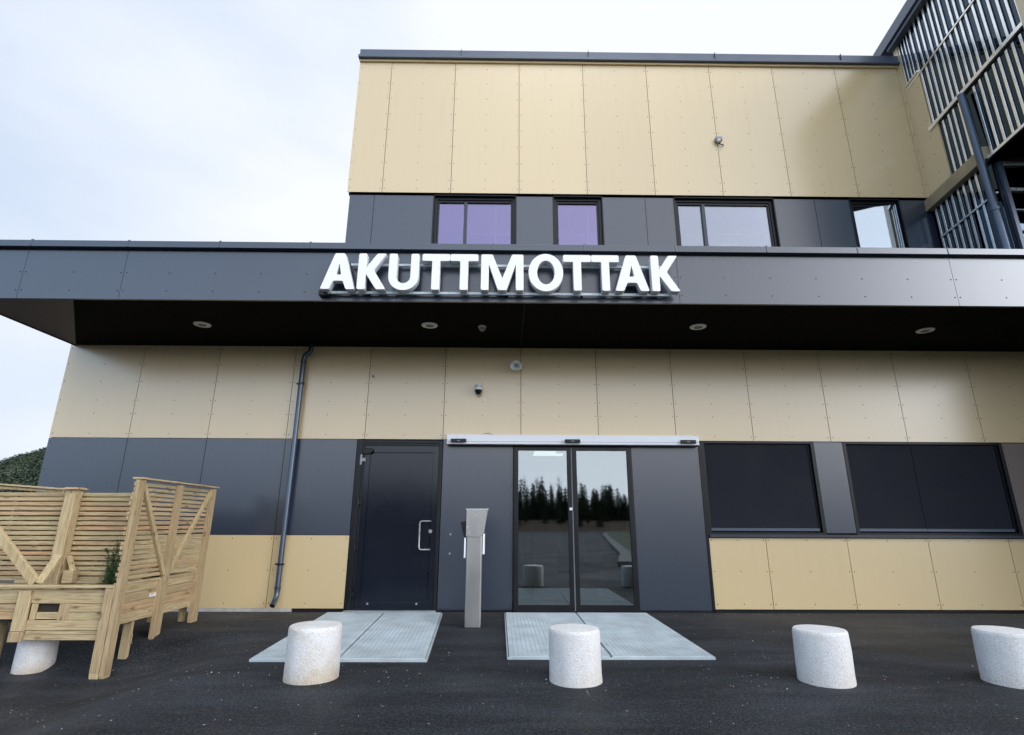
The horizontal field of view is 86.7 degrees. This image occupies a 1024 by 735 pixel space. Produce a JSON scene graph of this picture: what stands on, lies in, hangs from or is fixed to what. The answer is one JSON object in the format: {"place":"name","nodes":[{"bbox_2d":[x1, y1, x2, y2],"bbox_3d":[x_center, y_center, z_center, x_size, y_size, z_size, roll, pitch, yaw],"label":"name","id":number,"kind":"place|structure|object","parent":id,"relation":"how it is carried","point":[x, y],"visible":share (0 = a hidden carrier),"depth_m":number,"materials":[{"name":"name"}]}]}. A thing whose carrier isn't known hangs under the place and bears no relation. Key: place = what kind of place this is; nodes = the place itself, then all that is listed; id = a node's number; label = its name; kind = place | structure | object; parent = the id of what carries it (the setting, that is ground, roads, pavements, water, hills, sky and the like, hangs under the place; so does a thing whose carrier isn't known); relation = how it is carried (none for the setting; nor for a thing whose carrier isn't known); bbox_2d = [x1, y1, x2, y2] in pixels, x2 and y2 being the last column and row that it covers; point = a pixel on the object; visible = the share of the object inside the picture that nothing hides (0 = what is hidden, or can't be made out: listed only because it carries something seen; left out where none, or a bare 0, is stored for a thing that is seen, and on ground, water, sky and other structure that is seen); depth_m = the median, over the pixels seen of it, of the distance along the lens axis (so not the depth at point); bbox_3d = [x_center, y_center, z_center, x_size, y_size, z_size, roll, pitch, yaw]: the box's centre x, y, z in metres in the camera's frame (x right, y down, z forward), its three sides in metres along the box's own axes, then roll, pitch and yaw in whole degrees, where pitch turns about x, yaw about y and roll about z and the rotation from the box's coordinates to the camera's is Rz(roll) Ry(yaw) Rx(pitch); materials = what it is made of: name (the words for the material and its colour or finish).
{"place":"outdoors","nodes":[
{"label":"outdoors","id":0,"kind":"place"},
{"bbox_2d":[149,562,160,577],"bbox_3d":[-4.245,2.400,6.487,0.250,0.314,0.201,0,-16,-1],"label":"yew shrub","id":1,"kind":"object","parent":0,"point":[154,571],"visible":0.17,"depth_m":6.46,"materials":[{"name":"green plant"}]},
{"bbox_2d":[0,0,906,460],"label":"sky","id":2,"kind":"structure","parent":0,"point":[121,120],"materials":[{"name":"white"}]},
{"bbox_2d":[0,574,1023,734],"bbox_3d":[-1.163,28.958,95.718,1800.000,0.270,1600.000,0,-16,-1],"label":"ground","id":3,"kind":"structure","parent":0,"point":[905,656],"depth_m":4.20,"materials":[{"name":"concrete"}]},
{"bbox_2d":[10,627,59,674],"bbox_3d":[-4.933,2.953,5.632,0.346,0.525,0.350,0,-16,-1],"label":"bollard","id":4,"kind":"object","parent":3,"relation":"on","point":[33,656],"visible":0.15,"depth_m":5.50,"materials":[{"name":"white concrete"}]},
{"bbox_2d":[0,483,157,678],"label":"wooden planter","id":5,"kind":"object","parent":3,"relation":"on","point":[53,546],"visible":0.93,"depth_m":5.94,"materials":[{"name":"brown wood"}]},
{"bbox_2d":[98,539,121,584],"bbox_3d":[-4.279,2.112,5.817,0.234,0.532,0.217,-8,-18,25],"label":"yew shrub","id":6,"kind":"object","parent":5,"relation":"on","point":[110,577],"visible":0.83,"depth_m":5.80,"materials":[{"name":"green plant"}]},
{"bbox_2d":[77,477,219,678],"bbox_3d":[-4.261,2.332,6.322,0.577,1.945,1.662,0,-16,-1],"label":"wooden planter","id":7,"kind":"object","parent":3,"relation":"on","point":[152,599],"visible":0.99,"depth_m":6.17,"materials":[{"name":"brown wood"}]},
{"bbox_2d":[283,620,341,684],"bbox_3d":[-1.621,2.339,4.421,0.428,0.460,0.431,0,-16,-1],"label":"bollard","id":8,"kind":"object","parent":3,"relation":"on","point":[313,652],"visible":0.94,"depth_m":4.27,"materials":[{"name":"white concrete"}]},
{"bbox_2d":[249,612,442,661],"bbox_3d":[-1.650,3.003,6.151,1.739,0.038,2.654,0,-16,-1],"label":"entrance grating","id":9,"kind":"object","parent":3,"relation":"on","point":[388,637],"visible":0.84,"depth_m":5.78,"materials":[{"name":"grey metal"}]},
{"bbox_2d":[461,509,488,627],"bbox_3d":[-0.475,2.464,6.715,0.348,1.379,0.140,0,-16,-1],"label":"post","id":10,"kind":"object","parent":3,"relation":"on","point":[473,525],"depth_m":6.68,"materials":[{"name":"metal"}]},
{"bbox_2d":[0,49,1023,613],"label":"hospital building","id":11,"kind":"structure","parent":3,"relation":"on","point":[808,419],"depth_m":8.32,"materials":[{"name":"brown"}]},
{"bbox_2d":[193,321,211,327],"bbox_3d":[-4.414,-0.608,7.730,0.232,0.016,0.232,0,-16,-1],"label":"downlight","id":12,"kind":"object","parent":11,"relation":"attached to","point":[202,324],"visible":1,"depth_m":7.71,"materials":[{"name":"white"}]},
{"bbox_2d":[343,440,443,612],"bbox_3d":[-1.714,2.260,7.925,1.307,2.430,0.280,0,-16,-1],"label":"door","id":13,"kind":"structure","parent":11,"relation":"in","point":[393,563],"depth_m":7.95,"materials":[{"name":"blue paint"}]},
{"bbox_2d":[421,322,437,327],"bbox_3d":[-1.174,-0.597,7.724,0.232,0.016,0.232,0,-16,-1],"label":"downlight","id":14,"kind":"object","parent":11,"relation":"attached to","point":[429,325],"visible":1,"depth_m":7.70,"materials":[{"name":"white"}]},
{"bbox_2d":[431,194,515,243],"bbox_3d":[-0.651,-2.023,9.312,1.447,2.038,0.190,0,-16,-1],"label":"window","id":15,"kind":"structure","parent":11,"relation":"in","point":[466,201],"depth_m":9.52,"materials":[{"name":"black glass"}]},
{"bbox_2d":[474,384,482,394],"bbox_3d":[-0.523,0.344,8.449,0.132,0.167,0.161,0,-16,-1],"label":"dome camera","id":16,"kind":"object","parent":11,"relation":"attached to","point":[478,388],"visible":1,"depth_m":8.39,"materials":[{"name":"white plastic"}]},
{"bbox_2d":[478,325,485,330],"bbox_3d":[-0.426,-0.554,7.752,0.111,0.077,0.111,0,-16,-1],"label":"ceiling sensor","id":17,"kind":"object","parent":11,"relation":"attached to","point":[482,327],"visible":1,"depth_m":7.72,"materials":[{"name":"white plastic"}]},
{"bbox_2d":[318,253,679,297],"bbox_3d":[-0.166,-1.157,6.883,4.521,0.544,0.190,0,-16,-1],"label":"sign","id":18,"kind":"object","parent":11,"relation":"attached to","point":[576,264],"visible":1,"depth_m":6.81,"materials":[{"name":"white plastic"}]},
{"bbox_2d":[510,360,521,369],"bbox_3d":[0.062,-0.029,8.536,0.180,0.176,0.213,0,-16,-1],"label":"horn loudspeaker","id":19,"kind":"object","parent":11,"relation":"attached to","point":[515,365],"visible":1,"depth_m":8.48,"materials":[{"name":"grey plastic"}]},
{"bbox_2d":[513,446,639,612],"bbox_3d":[0.912,2.340,8.001,1.793,2.340,0.150,0,-16,-1],"label":"sliding door","id":20,"kind":"structure","parent":11,"relation":"in","point":[575,604],"depth_m":7.89,"materials":[{"name":"black glass"}]},
{"bbox_2d":[552,195,604,244],"bbox_3d":[1.145,-2.011,9.330,0.874,2.038,0.190,0,-16,-1],"label":"window","id":21,"kind":"structure","parent":11,"relation":"in","point":[596,202],"depth_m":9.52,"materials":[{"name":"black glass"}]},
{"bbox_2d":[690,324,706,329],"bbox_3d":[2.656,-0.576,7.743,0.232,0.016,0.232,0,-16,-1],"label":"downlight","id":22,"kind":"object","parent":11,"relation":"attached to","point":[697,326],"visible":1,"depth_m":7.71,"materials":[{"name":"white"}]},
{"bbox_2d":[715,136,723,145],"bbox_3d":[3.750,-4.083,9.780,0.157,0.159,0.098,0,-16,-1],"label":"outdoor sensor","id":23,"kind":"object","parent":11,"relation":"attached to","point":[718,139],"visible":1,"depth_m":9.76,"materials":[{"name":"grey plastic"}]},
{"bbox_2d":[673,197,780,246],"bbox_3d":[3.716,-1.993,9.356,1.777,2.038,0.190,0,-16,-1],"label":"window","id":24,"kind":"structure","parent":11,"relation":"in","point":[701,203],"depth_m":9.57,"materials":[{"name":"grey glass"}]},
{"bbox_2d":[700,441,826,534],"bbox_3d":[3.762,1.821,8.237,1.745,1.370,0.170,0,-16,-1],"label":"window","id":25,"kind":"structure","parent":11,"relation":"in","point":[761,488],"depth_m":8.18,"materials":[{"name":"black glass"}]},
{"bbox_2d":[847,198,909,247],"bbox_3d":[6.380,-1.976,9.376,0.894,2.038,0.204,0,-16,-1],"label":"window","id":26,"kind":"structure","parent":11,"relation":"in","point":[893,207],"depth_m":9.57,"materials":[{"name":"black glass"}]},
{"bbox_2d":[916,328,934,333],"bbox_3d":[5.985,-0.531,7.854,0.232,0.016,0.232,0,-16,-1],"label":"downlight","id":27,"kind":"object","parent":11,"relation":"attached to","point":[923,330],"visible":1,"depth_m":7.83,"materials":[{"name":"white"}]},
{"bbox_2d":[842,442,1023,535],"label":"window","id":28,"kind":"structure","parent":11,"relation":"in","point":[896,488],"depth_m":8.21,"materials":[{"name":"black glass"}]},
{"bbox_2d":[27,612,1015,728],"bbox_3d":[0.914,2.888,5.210,13.975,0.281,4.912,0,-16,-1],"label":"grit","id":29,"kind":"object","parent":3,"relation":"on","point":[481,674],"visible":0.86,"depth_m":4.49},
{"bbox_2d":[549,623,601,687],"bbox_3d":[0.509,2.337,4.371,0.419,0.453,0.419,0,-16,-1],"label":"bollard","id":30,"kind":"object","parent":3,"relation":"on","point":[574,655],"visible":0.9,"depth_m":4.22,"materials":[{"name":"white concrete"}]},
{"bbox_2d":[504,612,715,659],"bbox_3d":[0.894,3.037,6.234,1.969,0.038,2.574,0,-16,-1],"label":"entrance grating","id":31,"kind":"object","parent":3,"relation":"on","point":[634,636],"visible":0.77,"depth_m":5.84,"materials":[{"name":"grey metal"}]},
{"bbox_2d":[792,624,856,688],"bbox_3d":[2.515,2.349,4.381,0.418,0.451,0.419,0,-16,-1],"label":"bollard","id":32,"kind":"object","parent":3,"relation":"on","point":[823,656],"visible":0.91,"depth_m":4.24,"materials":[{"name":"white concrete"}]},
{"bbox_2d":[873,0,1023,248],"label":"glazed wing","id":33,"kind":"structure","parent":3,"relation":"on","point":[961,69],"depth_m":8.56,"materials":[{"name":"grey metal"}]},
{"bbox_2d":[971,625,1023,688],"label":"bollard","id":34,"kind":"object","parent":3,"relation":"on","point":[999,651],"visible":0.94,"depth_m":4.27,"materials":[{"name":"white concrete"}]},
{"bbox_3d":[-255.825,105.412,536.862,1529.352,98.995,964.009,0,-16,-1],"label":"hill","id":35,"kind":"structure","parent":0,"visible":0},
{"bbox_2d":[0,447,46,491],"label":"forest","id":36,"kind":"object","parent":35,"relation":"on","point":[22,469],"visible":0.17,"depth_m":419.24,"materials":[{"name":"green plant"}]}
]}

